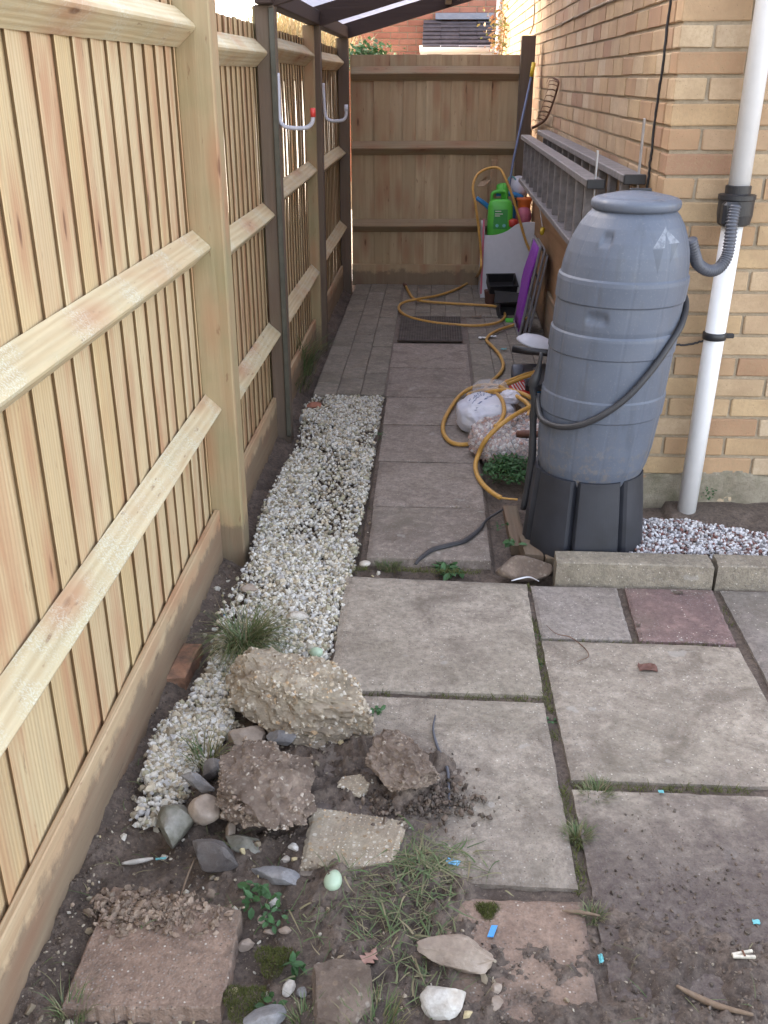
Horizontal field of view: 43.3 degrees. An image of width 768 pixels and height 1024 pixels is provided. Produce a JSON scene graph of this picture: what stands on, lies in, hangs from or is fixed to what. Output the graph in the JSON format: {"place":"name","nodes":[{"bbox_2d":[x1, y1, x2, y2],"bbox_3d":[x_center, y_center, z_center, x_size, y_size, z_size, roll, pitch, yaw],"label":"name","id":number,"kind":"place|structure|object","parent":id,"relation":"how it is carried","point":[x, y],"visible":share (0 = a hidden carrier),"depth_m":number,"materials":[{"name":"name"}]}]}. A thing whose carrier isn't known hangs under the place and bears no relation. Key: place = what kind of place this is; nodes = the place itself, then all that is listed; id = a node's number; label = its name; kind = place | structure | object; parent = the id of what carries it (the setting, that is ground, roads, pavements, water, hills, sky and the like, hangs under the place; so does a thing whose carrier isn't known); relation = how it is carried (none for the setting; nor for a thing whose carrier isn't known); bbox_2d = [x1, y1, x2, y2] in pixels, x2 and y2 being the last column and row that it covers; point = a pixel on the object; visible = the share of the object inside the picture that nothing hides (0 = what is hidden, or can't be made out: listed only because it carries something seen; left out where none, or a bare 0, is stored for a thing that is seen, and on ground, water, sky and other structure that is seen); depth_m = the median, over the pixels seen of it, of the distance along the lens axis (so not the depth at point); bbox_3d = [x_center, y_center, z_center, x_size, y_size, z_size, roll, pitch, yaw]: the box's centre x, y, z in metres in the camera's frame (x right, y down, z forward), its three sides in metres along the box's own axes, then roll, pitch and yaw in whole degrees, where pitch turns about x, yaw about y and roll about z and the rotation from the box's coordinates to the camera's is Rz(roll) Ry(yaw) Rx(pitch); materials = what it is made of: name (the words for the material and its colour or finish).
{"place":"outdoors","nodes":[
{"label":"outdoors","id":0,"kind":"place"},
{"bbox_2d":[129,394,383,829],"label":"gravel","id":1,"kind":"structure","parent":0,"point":[277,556],"depth_m":3.31,"materials":[{"name":"gravel"}]},
{"bbox_2d":[180,591,305,679],"bbox_3d":[-0.396,0.331,2.814,0.362,0.144,0.388,12,27,25],"label":"grass tuft","id":2,"kind":"object","parent":1,"relation":"on","point":[255,629],"visible":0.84,"depth_m":2.83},
{"bbox_2d":[215,0,339,99],"label":"sky","id":3,"kind":"structure","parent":0,"point":[220,5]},
{"bbox_2d":[223,99,352,320],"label":"yard","id":4,"kind":"structure","parent":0,"point":[297,159],"depth_m":25.05,"materials":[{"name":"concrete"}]},
{"bbox_2d":[224,0,376,193],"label":"straw hedge","id":5,"kind":"object","parent":4,"relation":"on","point":[289,25],"visible":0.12,"depth_m":9.79,"materials":[{"name":"beige plant"}]},
{"bbox_2d":[349,36,404,70],"bbox_3d":[-0.111,-3.265,8.851,0.612,1.968,0.678,1,24,3],"label":"green shrub","id":6,"kind":"object","parent":4,"relation":"on","point":[362,49],"visible":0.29,"depth_m":8.42,"materials":[{"name":"green plant"}]},
{"bbox_2d":[9,285,767,1023],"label":"ground","id":7,"kind":"structure","parent":0,"point":[153,877],"depth_m":1.99,"materials":[{"name":"soil"}]},
{"bbox_2d":[30,972,102,1023],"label":"grass tuft","id":8,"kind":"object","parent":7,"relation":"on","point":[61,1012],"visible":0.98,"depth_m":1.74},
{"bbox_2d":[62,887,242,1023],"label":"slab fragment","id":9,"kind":"object","parent":7,"relation":"on","point":[158,977],"visible":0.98,"depth_m":1.80,"materials":[{"name":"concrete"}]},
{"bbox_2d":[69,884,245,948],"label":"mud lumps","id":10,"kind":"object","parent":9,"relation":"on","point":[154,906],"visible":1,"depth_m":1.93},
{"bbox_2d":[0,0,346,1023],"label":"closeboard fence","id":11,"kind":"object","parent":7,"relation":"on","point":[138,406],"visible":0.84,"depth_m":2.31,"materials":[{"name":"brown wood"}]},
{"bbox_2d":[158,804,193,848],"bbox_3d":[-0.469,0.694,2.165,0.081,0.081,0.104,-17,29,-34],"label":"flint","id":12,"kind":"object","parent":7,"relation":"on","point":[175,822],"visible":0.94,"depth_m":2.13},
{"bbox_2d":[167,643,202,689],"bbox_3d":[-0.585,0.459,2.841,0.063,0.068,0.203,1,24,3],"label":"buried brick","id":13,"kind":"object","parent":7,"relation":"on","point":[182,671],"visible":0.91,"depth_m":2.81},
{"bbox_2d":[181,772,214,792],"bbox_3d":[-0.434,0.629,2.252,0.098,0.048,0.032,17,29,33],"label":"flint","id":14,"kind":"object","parent":7,"relation":"on","point":[198,782],"visible":1,"depth_m":2.24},
{"bbox_2d":[167,723,231,771],"bbox_3d":[-0.435,0.583,2.369,0.180,0.090,0.172,1,24,3],"label":"grass tuft","id":15,"kind":"object","parent":7,"relation":"on","point":[209,749],"visible":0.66,"depth_m":2.39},
{"bbox_2d":[188,794,220,825],"bbox_3d":[-0.403,0.672,2.167,0.068,0.059,0.060,-9,26,-19],"label":"flint","id":16,"kind":"object","parent":7,"relation":"on","point":[203,809],"visible":0.98,"depth_m":2.15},
{"bbox_2d":[202,758,219,780],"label":"flint","id":17,"kind":"object","parent":7,"relation":"on","point":[211,768],"visible":0.78,"depth_m":2.31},
{"bbox_2d":[192,838,237,872],"bbox_3d":[-0.363,0.729,2.070,0.108,0.075,0.064,1,24,3],"label":"flint","id":18,"kind":"object","parent":7,"relation":"on","point":[213,855],"visible":1,"depth_m":2.05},
{"bbox_2d":[226,834,260,853],"bbox_3d":[-0.306,0.727,2.119,0.088,0.039,0.057,1,24,3],"label":"flint","id":19,"kind":"object","parent":7,"relation":"on","point":[236,842],"visible":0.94,"depth_m":2.10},
{"bbox_2d":[222,983,268,1023],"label":"moss cushion","id":20,"kind":"object","parent":7,"relation":"on","point":[245,993],"visible":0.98,"depth_m":1.76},
{"bbox_2d":[228,726,265,745],"bbox_3d":[-0.349,0.572,2.455,0.095,0.046,0.064,1,24,3],"label":"flint","id":21,"kind":"object","parent":7,"relation":"on","point":[237,736],"visible":0.64,"depth_m":2.44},
{"bbox_2d":[237,880,281,919],"bbox_3d":[-0.258,0.788,1.982,0.101,0.053,0.076,1,24,3],"label":"weed","id":22,"kind":"object","parent":7,"relation":"on","point":[263,890],"visible":0.98,"depth_m":1.99,"materials":[{"name":"green plant"}]},
{"bbox_2d":[243,1004,286,1023],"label":"stone","id":23,"kind":"object","parent":7,"relation":"on","point":[268,1014],"visible":0.98,"depth_m":1.71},
{"bbox_2d":[215,735,317,830],"bbox_3d":[-0.263,0.629,2.218,0.244,0.135,0.343,1,24,3],"label":"concrete lump","id":24,"kind":"object","parent":7,"relation":"on","point":[266,784],"visible":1,"depth_m":2.14,"materials":[{"name":"concrete"}]},
{"bbox_2d":[248,992,287,1008],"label":"weed","id":25,"kind":"object","parent":7,"relation":"on","point":[267,999],"visible":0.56,"depth_m":1.75,"materials":[{"name":"green plant"}]},
{"bbox_2d":[254,944,295,979],"bbox_3d":[-0.210,0.851,1.836,0.089,0.018,0.079,1,24,3],"label":"moss cushion","id":26,"kind":"object","parent":7,"relation":"on","point":[277,951],"visible":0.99,"depth_m":1.84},
{"bbox_2d":[251,866,299,884],"bbox_3d":[-0.226,0.762,2.035,0.115,0.032,0.041,6,25,14],"label":"flint","id":27,"kind":"object","parent":7,"relation":"on","point":[277,875],"visible":1,"depth_m":2.02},
{"bbox_2d":[258,899,293,933],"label":"weed","id":28,"kind":"object","parent":7,"relation":"on","point":[270,919],"visible":1,"depth_m":1.93,"materials":[{"name":"green plant"}]},
{"bbox_2d":[266,730,295,745],"bbox_3d":[-0.259,0.567,2.431,0.081,0.034,0.035,1,24,3],"label":"flint","id":29,"kind":"object","parent":7,"relation":"on","point":[280,737],"visible":0.95,"depth_m":2.42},
{"bbox_2d":[282,979,295,996],"bbox_3d":[-0.177,0.881,1.789,0.023,0.019,0.035,9,26,18],"label":"pebble","id":30,"kind":"object","parent":7,"relation":"on","point":[289,986],"visible":0.98,"depth_m":1.78,"materials":[{"name":"white stone"}]},
{"bbox_2d":[277,951,306,979],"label":"weed","id":31,"kind":"object","parent":7,"relation":"on","point":[294,963],"visible":1,"depth_m":1.83,"materials":[{"name":"green plant"}]},
{"bbox_2d":[24,522,573,1023],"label":"loose stone chips","id":32,"kind":"object","parent":7,"relation":"on","point":[214,878],"visible":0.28,"depth_m":2.04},
{"bbox_2d":[278,990,324,1023],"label":"grass tuft","id":33,"kind":"object","parent":7,"relation":"on","point":[301,1011],"visible":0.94,"depth_m":1.73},
{"bbox_2d":[294,322,342,375],"bbox_3d":[-0.431,-0.939,5.514,0.493,0.291,0.545,-15,28,-30],"label":"grass tuft","id":34,"kind":"object","parent":7,"relation":"on","point":[309,361],"visible":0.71,"depth_m":5.50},
{"bbox_2d":[324,870,341,890],"bbox_3d":[-0.105,0.758,1.989,0.038,0.037,0.047,1,24,3],"label":"pebble","id":35,"kind":"object","parent":7,"relation":"on","point":[333,880],"visible":1,"depth_m":1.97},
{"bbox_2d":[311,958,372,1023],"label":"stone","id":36,"kind":"object","parent":7,"relation":"on","point":[328,977],"visible":0.99,"depth_m":1.74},
{"bbox_2d":[337,774,372,797],"bbox_3d":[-0.061,0.647,2.269,0.096,0.042,0.069,1,24,3],"label":"concrete lump","id":37,"kind":"object","parent":7,"relation":"on","point":[357,785],"visible":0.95,"depth_m":2.26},
{"bbox_2d":[254,0,472,443],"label":"lean to roof","id":38,"kind":"object","parent":7,"relation":"on","point":[327,17],"visible":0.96,"depth_m":4.63,"materials":[{"name":"brown wood"}]},
{"bbox_2d":[277,73,315,129],"bbox_3d":[-0.370,-1.718,4.052,0.174,0.222,0.030,7,25,15],"label":"storage hook","id":39,"kind":"object","parent":38,"relation":"attached to","point":[310,124],"visible":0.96,"depth_m":4.07,"materials":[{"name":"white metal"}]},
{"bbox_2d":[322,83,347,122],"bbox_3d":[-0.281,-2.345,5.542,0.156,0.208,0.026,6,25,13],"label":"storage hook","id":40,"kind":"object","parent":38,"relation":"attached to","point":[325,112],"visible":1,"depth_m":5.55,"materials":[{"name":"white metal"}]},
{"bbox_2d":[328,974,414,1023],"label":"grass tuft","id":41,"kind":"object","parent":7,"relation":"on","point":[388,1006],"visible":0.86,"depth_m":1.73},
{"bbox_2d":[373,560,402,572],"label":"grass tuft","id":42,"kind":"object","parent":7,"relation":"on","point":[395,564],"visible":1,"depth_m":3.36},
{"bbox_2d":[20,691,767,1023],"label":"soil crumbs","id":43,"kind":"object","parent":7,"relation":"on","point":[633,962],"visible":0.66,"depth_m":1.94,"materials":[{"name":"soil"}]},
{"bbox_2d":[279,814,512,1023],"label":"trampled grass","id":44,"kind":"structure","parent":7,"relation":"on","point":[408,859],"depth_m":1.97,"materials":[{"name":"plant"}]},
{"bbox_2d":[36,720,755,1022],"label":"scattered grass","id":45,"kind":"structure","parent":7,"relation":"on","point":[300,917],"depth_m":1.93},
{"bbox_2d":[365,728,439,791],"bbox_3d":[0.039,0.598,2.268,0.148,0.119,0.184,-15,28,-31],"label":"concrete lump","id":46,"kind":"object","parent":7,"relation":"on","point":[396,760],"visible":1,"depth_m":2.23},
{"bbox_2d":[420,985,465,1020],"bbox_3d":[0.106,0.877,1.738,0.085,0.046,0.065,1,24,3],"label":"stone","id":47,"kind":"object","parent":7,"relation":"on","point":[439,1003],"visible":1,"depth_m":1.72,"materials":[{"name":"white stone"}]},
{"bbox_2d":[429,561,463,580],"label":"weed","id":48,"kind":"object","parent":7,"relation":"on","point":[446,576],"visible":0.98,"depth_m":3.32,"materials":[{"name":"green plant"}]},
{"bbox_2d":[417,934,494,973],"bbox_3d":[0.135,0.831,1.824,0.150,0.059,0.060,7,25,14],"label":"stone","id":49,"kind":"object","parent":7,"relation":"on","point":[463,953],"visible":1,"depth_m":1.81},
{"bbox_2d":[480,452,527,484],"bbox_3d":[0.523,-0.190,4.040,0.245,0.105,0.247,1,24,3],"label":"leafy plant","id":50,"kind":"object","parent":7,"relation":"on","point":[514,463],"visible":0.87,"depth_m":4.01,"materials":[{"name":"green plant"}]},
{"bbox_2d":[503,505,522,554],"bbox_3d":[0.491,0.062,3.645,0.057,0.041,0.365,1,24,1],"label":"wood offcut","id":51,"kind":"object","parent":7,"relation":"on","point":[514,529],"visible":0.79,"depth_m":3.63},
{"bbox_2d":[495,555,552,580],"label":"rock","id":52,"kind":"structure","parent":7,"relation":"on","point":[515,567],"depth_m":3.26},
{"bbox_2d":[518,535,543,560],"bbox_3d":[0.517,0.134,3.412,0.064,0.050,0.169,-1,24,-1],"label":"wood offcut","id":53,"kind":"object","parent":7,"relation":"on","point":[529,550],"visible":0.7,"depth_m":3.36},
{"bbox_2d":[335,494,757,896],"bbox_3d":[0.461,0.356,2.945,1.255,0.020,2.109,1,24,3],"label":"joint moss","id":54,"kind":"object","parent":7,"relation":"on","point":[548,708],"visible":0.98,"depth_m":2.61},
{"bbox_2d":[557,816,599,850],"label":"grass tuft","id":55,"kind":"object","parent":7,"relation":"on","point":[574,828],"visible":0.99,"depth_m":2.15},
{"bbox_2d":[572,897,610,925],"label":"grass tuft","id":56,"kind":"object","parent":7,"relation":"on","point":[590,909],"visible":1,"depth_m":1.94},
{"bbox_2d":[552,551,713,589],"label":"kerb block","id":57,"kind":"structure","parent":7,"relation":"on","point":[620,570],"depth_m":3.19,"materials":[{"name":"concrete"}]},
{"bbox_2d":[500,0,767,507],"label":"brick house","id":58,"kind":"structure","parent":7,"relation":"on","point":[602,64],"depth_m":3.51,"materials":[{"name":"brick"}]},
{"bbox_2d":[477,0,508,54],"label":"climbing plant","id":59,"kind":"object","parent":58,"relation":"attached to","point":[503,44],"visible":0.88,"depth_m":10.77,"materials":[{"name":"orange plant"}]},
{"bbox_2d":[531,0,614,34],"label":"wall cable","id":60,"kind":"object","parent":58,"relation":"attached to","point":[590,9],"depth_m":5.24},
{"bbox_2d":[593,150,598,196],"bbox_3d":[0.872,-1.130,3.680,0.162,0.462,0.022,1,24,3],"label":"wall bracket","id":61,"kind":"object","parent":58,"relation":"attached to","point":[596,165],"depth_m":3.61,"materials":[{"name":"metal"}]},
{"bbox_2d":[518,135,604,244],"bbox_3d":[0.864,-1.732,5.067,0.066,0.306,3.162,1,24,3],"label":"ladder","id":62,"kind":"object","parent":61,"relation":"attached to","point":[557,186],"visible":0.85,"depth_m":4.66,"materials":[{"name":"metal"}]},
{"bbox_2d":[636,118,645,187],"bbox_3d":[0.932,-1.140,3.530,0.028,0.552,0.022,1,24,3],"label":"wall bracket","id":63,"kind":"object","parent":58,"relation":"attached to","point":[641,146],"depth_m":3.45,"materials":[{"name":"metal"}]},
{"bbox_2d":[537,130,645,197],"bbox_3d":[0.974,-1.722,4.989,0.078,0.321,3.302,1,24,3],"label":"ladder","id":64,"kind":"object","parent":63,"relation":"attached to","point":[585,158],"visible":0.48,"depth_m":4.11,"materials":[{"name":"metal"}]},
{"bbox_2d":[646,0,671,187],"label":"wall cable","id":65,"kind":"object","parent":58,"relation":"attached to","point":[659,87],"depth_m":3.31,"materials":[{"name":"plastic"}]},
{"bbox_2d":[677,0,767,514],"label":"downpipe","id":66,"kind":"object","parent":58,"relation":"attached to","point":[738,188],"visible":0.91,"depth_m":3.22,"materials":[{"name":"white plastic"}]},
{"bbox_2d":[688,204,740,276],"bbox_3d":[1.054,-0.866,3.106,0.232,0.222,0.056,-14,28,-29],"label":"ribbed hose","id":67,"kind":"object","parent":66,"relation":"attached to","point":[699,264],"visible":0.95,"depth_m":3.12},
{"bbox_2d":[643,501,767,560],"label":"flower bed","id":68,"kind":"object","parent":7,"relation":"on","point":[751,517],"visible":0.23,"depth_m":3.61,"materials":[{"name":"soil"}]},
{"bbox_2d":[522,455,642,557],"bbox_3d":[0.710,-0.032,3.420,0.424,0.293,0.424,1,24,3],"label":"barrel stand","id":69,"kind":"object","parent":68,"relation":"on","point":[561,514],"visible":0.71,"depth_m":3.27,"materials":[{"name":"plastic"}]},
{"bbox_2d":[538,188,689,486],"bbox_3d":[0.749,-0.543,3.188,0.441,0.996,0.409,1,24,3],"label":"water butt","id":70,"kind":"object","parent":69,"relation":"on","point":[623,280],"visible":0.93,"depth_m":3.01,"materials":[{"name":"grey plastic"}]},
{"bbox_2d":[520,353,542,509],"bbox_3d":[0.512,-0.271,3.362,0.043,0.576,0.036,1,24,3],"label":"black webbing","id":71,"kind":"object","parent":70,"relation":"hanging from","point":[534,379],"visible":0.94,"depth_m":3.35,"materials":[{"name":"fabric"}]},
{"bbox_2d":[535,295,688,429],"bbox_3d":[0.756,-0.508,3.135,0.474,0.460,0.315,-5,25,-10],"label":"black hose","id":72,"kind":"object","parent":70,"relation":"attached to","point":[637,386],"visible":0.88,"depth_m":3.05,"materials":[{"name":"rubber"}]},
{"bbox_2d":[628,517,767,561],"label":"pebble bed","id":73,"kind":"object","parent":68,"relation":"on","point":[670,539],"visible":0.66,"depth_m":3.41,"materials":[{"name":"gravel"}]},
{"bbox_2d":[676,985,752,1015],"bbox_3d":[0.591,0.880,1.734,0.135,0.026,0.014,15,28,30],"label":"twig","id":74,"kind":"object","parent":7,"relation":"on","point":[705,1000],"visible":1,"depth_m":1.73,"materials":[{"name":"brown wood"}]},
{"bbox_2d":[712,554,767,591],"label":"kerb block","id":75,"kind":"structure","parent":7,"relation":"on","point":[740,572],"depth_m":3.17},
{"bbox_2d":[731,949,755,958],"bbox_3d":[0.676,0.832,1.822,0.043,0.008,0.020,1,24,3],"label":"clothes peg","id":76,"kind":"object","parent":7,"relation":"on","point":[741,954],"visible":1,"depth_m":1.81,"materials":[{"name":"white plastic"}]},
{"bbox_2d":[340,0,496,208],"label":"neighbour house","id":77,"kind":"structure","parent":0,"point":[407,35],"depth_m":12.73,"materials":[{"name":"red brick"}]},
{"bbox_2d":[367,343,490,569],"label":"path","id":78,"kind":"structure","parent":0,"point":[427,482],"depth_m":4.11,"materials":[{"name":"stone"}]},
{"bbox_2d":[414,509,503,564],"bbox_3d":[0.293,0.087,3.516,0.068,0.016,0.580,19,30,36],"label":"rubber strap","id":79,"kind":"object","parent":78,"relation":"on","point":[452,544],"visible":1,"depth_m":3.46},
{"bbox_2d":[313,284,546,463],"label":"block paving","id":80,"kind":"structure","parent":0,"point":[359,362],"depth_m":6.25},
{"bbox_2d":[397,316,462,341],"bbox_3d":[0.309,-1.226,6.457,0.416,0.009,0.680,1,24,3],"label":"mat","id":81,"kind":"object","parent":80,"relation":"on","point":[410,329],"visible":1,"depth_m":6.39,"materials":[{"name":"rubber"}]},
{"bbox_2d":[350,35,535,284],"bbox_3d":[0.430,-2.650,7.545,1.377,1.915,0.100,1,24,3],"label":"end fence","id":82,"kind":"object","parent":80,"relation":"on","point":[432,135],"visible":0.84,"depth_m":7.49,"materials":[{"name":"brown wood"}]},
{"bbox_2d":[397,166,534,500],"bbox_3d":[0.549,-1.410,5.738,1.024,0.952,4.616,1,24,3],"label":"garden hose","id":83,"kind":"object","parent":80,"relation":"on","point":[496,389],"visible":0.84,"depth_m":5.01,"materials":[{"name":"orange rubber"}]},
{"bbox_2d":[456,391,515,434],"bbox_3d":[0.491,-0.509,4.646,0.290,0.178,0.466,1,24,3],"label":"printed sack","id":84,"kind":"object","parent":80,"relation":"on","point":[472,408],"visible":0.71,"depth_m":4.50,"materials":[{"name":"white"}]},
{"bbox_2d":[500,389,520,404],"bbox_3d":[0.597,-0.541,4.558,0.104,0.075,0.096,1,24,3],"label":"crumpled wrapper","id":85,"kind":"object","parent":84,"relation":"on","point":[508,396],"visible":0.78,"depth_m":4.53,"materials":[{"name":"white plastic"}]},
{"bbox_2d":[468,411,538,465],"bbox_3d":[0.608,-0.332,4.270,0.476,0.187,0.385,1,24,3],"label":"pebble bag","id":86,"kind":"object","parent":80,"relation":"on","point":[480,431],"visible":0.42,"depth_m":4.17,"materials":[{"name":"white"}]},
{"bbox_2d":[478,213,534,298],"bbox_3d":[0.942,-1.971,7.430,0.402,0.590,0.392,1,24,3],"label":"white storage unit","id":87,"kind":"object","parent":80,"relation":"on","point":[506,252],"visible":0.69,"depth_m":7.24,"materials":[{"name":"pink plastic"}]},
{"bbox_2d":[489,160,497,201],"bbox_3d":[0.814,-2.405,7.216,0.048,0.419,0.024,1,24,3],"label":"wooden stake","id":88,"kind":"object","parent":87,"relation":"on","point":[493,178],"visible":0.6,"depth_m":7.17,"materials":[{"name":"brown wood"}]},
{"bbox_2d":[487,183,512,234],"bbox_3d":[0.871,-2.249,7.237,0.188,0.401,0.136,1,24,3],"label":"spray bottle","id":89,"kind":"object","parent":87,"relation":"on","point":[500,214],"visible":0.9,"depth_m":7.19,"materials":[{"name":"green plastic"}]},
{"bbox_2d":[508,62,535,197],"bbox_3d":[0.992,-2.777,7.196,0.058,1.039,0.356,17,29,33],"label":"garden pole","id":90,"kind":"object","parent":87,"relation":"on","point":[533,64],"visible":0.86,"depth_m":7.19,"materials":[{"name":"blue plastic"}]},
{"bbox_2d":[516,207,530,223],"bbox_3d":[1.051,-2.229,7.282,0.120,0.135,0.120,1,24,3],"label":"toy bucket","id":91,"kind":"object","parent":87,"relation":"on","point":[525,214],"visible":0.55,"depth_m":7.23,"materials":[{"name":"pink plastic"}]},
{"bbox_2d":[516,197,531,208],"bbox_3d":[1.052,-2.291,7.276,0.120,0.145,0.120,1,24,3],"label":"plant pot","id":92,"kind":"object","parent":87,"relation":"on","point":[523,201],"visible":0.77,"depth_m":7.22,"materials":[{"name":"orange plastic"}]},
{"bbox_2d":[510,176,526,197],"bbox_3d":[1.022,-2.468,7.341,0.164,0.164,0.164,1,24,3],"label":"play ball","id":93,"kind":"object","parent":92,"relation":"on","point":[516,186],"visible":0.41,"depth_m":7.28,"materials":[{"name":"white plastic"}]},
{"bbox_2d":[494,291,518,305],"bbox_3d":[0.904,-1.547,7.009,0.188,0.120,0.152,10,26,21],"label":"plant tray","id":94,"kind":"object","parent":80,"relation":"on","point":[502,296],"visible":0.55,"depth_m":6.95,"materials":[{"name":"black plastic"}]},
{"bbox_2d":[486,273,518,293],"bbox_3d":[0.870,-1.684,7.133,0.218,0.131,0.169,-2,24,-5],"label":"plant tray","id":95,"kind":"object","parent":94,"relation":"on","point":[506,282],"visible":0.94,"depth_m":7.16,"materials":[{"name":"black plastic"}]},
{"bbox_2d":[496,302,516,318],"bbox_3d":[0.877,-1.402,6.796,0.158,0.152,0.142,-5,25,-11],"label":"plant tray","id":96,"kind":"object","parent":80,"relation":"on","point":[508,308],"visible":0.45,"depth_m":6.83,"materials":[{"name":"black plastic"}]},
{"bbox_2d":[511,345,547,390],"bbox_3d":[0.809,-0.795,5.141,0.284,0.300,0.400,1,24,3],"label":"trolley","id":97,"kind":"object","parent":80,"relation":"on","point":[517,369],"visible":0.34,"depth_m":5.03,"materials":[{"name":"black metal"}]},
{"bbox_2d":[516,333,548,348],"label":"plastic dome","id":98,"kind":"structure","parent":97,"relation":"on","point":[533,340],"depth_m":5.28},
{"bbox_2d":[513,235,548,335],"bbox_3d":[0.950,-1.463,6.293,0.164,0.601,0.462,1,24,3],"label":"folding chair","id":99,"kind":"object","parent":80,"relation":"on","point":[529,274],"visible":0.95,"depth_m":6.16,"materials":[{"name":"purple fabric"}]},
{"bbox_2d":[530,201,567,328],"bbox_3d":[1.069,-1.600,6.202,0.016,0.900,2.720,1,24,3],"label":"plywood sheet","id":100,"kind":"object","parent":80,"relation":"on","point":[553,242],"visible":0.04,"depth_m":6.33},
{"bbox_2d":[544,291,554,338],"bbox_3d":[0.999,-0.930,5.454,0.020,0.310,1.600,1,24,3],"label":"timber plank","id":101,"kind":"object","parent":80,"relation":"on","point":[550,305],"visible":0.24,"depth_m":6.00,"materials":[{"name":"brown wood"}]},
{"bbox_2d":[419,13,494,54],"bbox_3d":[0.945,-5.212,12.783,0.964,2.500,0.737,1,24,3],"label":"window","id":102,"kind":"structure","parent":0,"point":[451,33],"depth_m":12.33,"materials":[{"name":"white plastic"}]},
{"bbox_2d":[298,576,767,1023],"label":"patio","id":103,"kind":"structure","parent":0,"point":[685,715],"depth_m":2.42,"materials":[{"name":"stone"}]},
{"bbox_2d":[225,646,375,748],"bbox_3d":[-0.219,0.479,2.504,0.453,0.176,0.226,14,28,29],"label":"concrete lump","id":104,"kind":"object","parent":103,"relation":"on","point":[299,696],"visible":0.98,"depth_m":2.44,"materials":[{"name":"concrete"}]},
{"bbox_2d":[343,768,519,840],"bbox_3d":[0.092,0.665,2.228,0.442,0.031,0.245,1,24,3],"label":"wet soil heap","id":105,"kind":"object","parent":103,"relation":"on","point":[432,800],"visible":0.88,"depth_m":2.21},
{"bbox_2d":[474,901,502,920],"bbox_3d":[0.204,0.799,1.951,0.061,0.018,0.065,17,29,33],"label":"moss cushion","id":106,"kind":"object","parent":103,"relation":"on","point":[488,908],"visible":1,"depth_m":1.95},
{"bbox_2d":[575,772,617,804],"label":"grass tuft","id":107,"kind":"object","parent":103,"relation":"on","point":[597,788],"visible":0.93,"depth_m":2.29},
{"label":"step","id":108,"kind":"structure","parent":0,"visible":0},
{"bbox_2d":[531,77,559,135],"bbox_3d":[1.079,-2.321,6.952,0.080,1.468,1.708,1,24,3],"label":"garden rake","id":109,"kind":"object","parent":108,"relation":"on","point":[548,114],"visible":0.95,"depth_m":6.20,"materials":[{"name":"metal"}]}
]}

